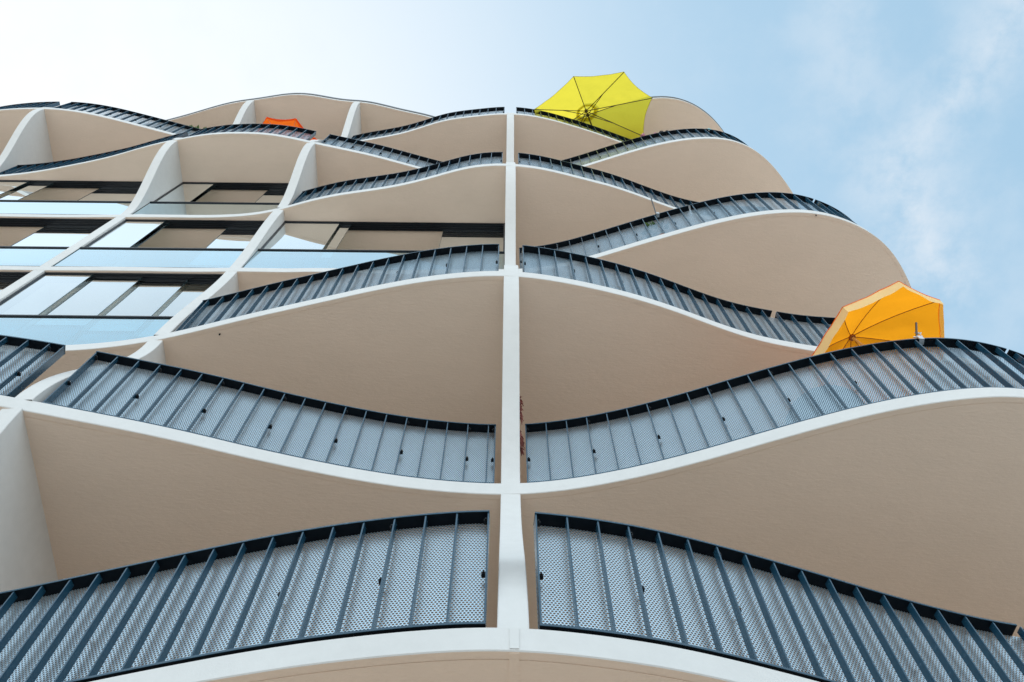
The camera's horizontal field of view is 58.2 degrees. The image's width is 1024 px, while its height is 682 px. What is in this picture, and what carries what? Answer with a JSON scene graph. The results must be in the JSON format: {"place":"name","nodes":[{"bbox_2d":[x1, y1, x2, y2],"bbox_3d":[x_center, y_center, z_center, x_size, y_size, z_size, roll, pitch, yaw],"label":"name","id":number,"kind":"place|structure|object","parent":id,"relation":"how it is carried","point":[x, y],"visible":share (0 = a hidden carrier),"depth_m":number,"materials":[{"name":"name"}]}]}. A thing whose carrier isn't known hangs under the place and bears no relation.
{"place":"outdoors","nodes":[
{"label":"outdoors","id":0,"kind":"place"},
{"bbox_2d":[0,0,1023,378],"label":"sky","id":1,"kind":"structure","parent":0,"point":[904,118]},
{"bbox_2d":[786,386,861,422],"bbox_3d":[2.800,0.854,7.865,0.720,0.728,0.720,1,-68,0],"label":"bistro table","id":2,"kind":"object","parent":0,"point":[822,403],"visible":0.06,"depth_m":8.10,"materials":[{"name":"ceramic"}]},
{"label":"pavement","id":3,"kind":"structure","parent":0,"visible":0},
{"bbox_2d":[0,93,1023,681],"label":"apartment building","id":4,"kind":"structure","parent":3,"relation":"on","point":[262,391],"depth_m":7.96,"materials":[{"name":"beige paint"}]},
{"bbox_2d":[258,117,316,139],"bbox_3d":[-5.027,-3.800,19.419,1.574,2.478,1.574,1,-68,0],"label":"parasol","id":5,"kind":"object","parent":4,"relation":"on","point":[294,122],"visible":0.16,"depth_m":20.01,"materials":[{"name":"orange fabric"}]},
{"bbox_2d":[520,396,523,423],"bbox_3d":[0.095,0.688,9.343,0.054,0.570,0.110,1,-68,0],"label":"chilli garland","id":6,"kind":"object","parent":4,"relation":"hanging from","point":[521,415],"visible":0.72,"depth_m":9.24},
{"bbox_2d":[520,430,524,455],"bbox_3d":[0.098,0.967,8.834,0.060,0.482,0.098,1,-68,0],"label":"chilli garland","id":7,"kind":"object","parent":4,"relation":"hanging from","point":[522,442],"visible":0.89,"depth_m":8.73},
{"bbox_2d":[534,72,652,140],"bbox_3d":[1.911,-5.161,21.991,2.906,2.437,2.562,1,-68,0],"label":"parasol","id":8,"kind":"object","parent":4,"relation":"on","point":[617,103],"visible":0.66,"depth_m":22.11,"materials":[{"name":"yellow fabric"}]},
{"bbox_2d":[644,220,663,237],"bbox_3d":[2.145,-1.505,13.357,0.457,1.085,0.329,1,-68,0],"label":"potted plant","id":9,"kind":"object","parent":4,"relation":"on","point":[649,225],"visible":0.07,"depth_m":13.62,"materials":[{"name":"green plant"}]},
{"bbox_2d":[651,198,659,216],"bbox_3d":[2.178,-2.034,14.079,0.044,0.792,0.118,1,-68,0],"label":"parasol clamp","id":10,"kind":"object","parent":4,"relation":"attached to","point":[657,214],"visible":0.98,"depth_m":13.84,"materials":[{"name":"metal"}]},
{"bbox_2d":[809,281,943,402],"bbox_3d":[3.588,0.373,8.473,1.413,2.214,1.492,24,-70,-10],"label":"parasol","id":11,"kind":"object","parent":4,"relation":"on","point":[897,310],"visible":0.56,"depth_m":9.13,"materials":[{"name":"orange fabric"}]},
{"bbox_2d":[913,322,924,344],"bbox_3d":[3.693,-0.056,8.364,0.137,0.306,0.090,-26,-70,10],"label":"parasol clamp","id":12,"kind":"object","parent":4,"relation":"attached to","point":[920,338],"visible":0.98,"depth_m":8.29,"materials":[{"name":"metal"}]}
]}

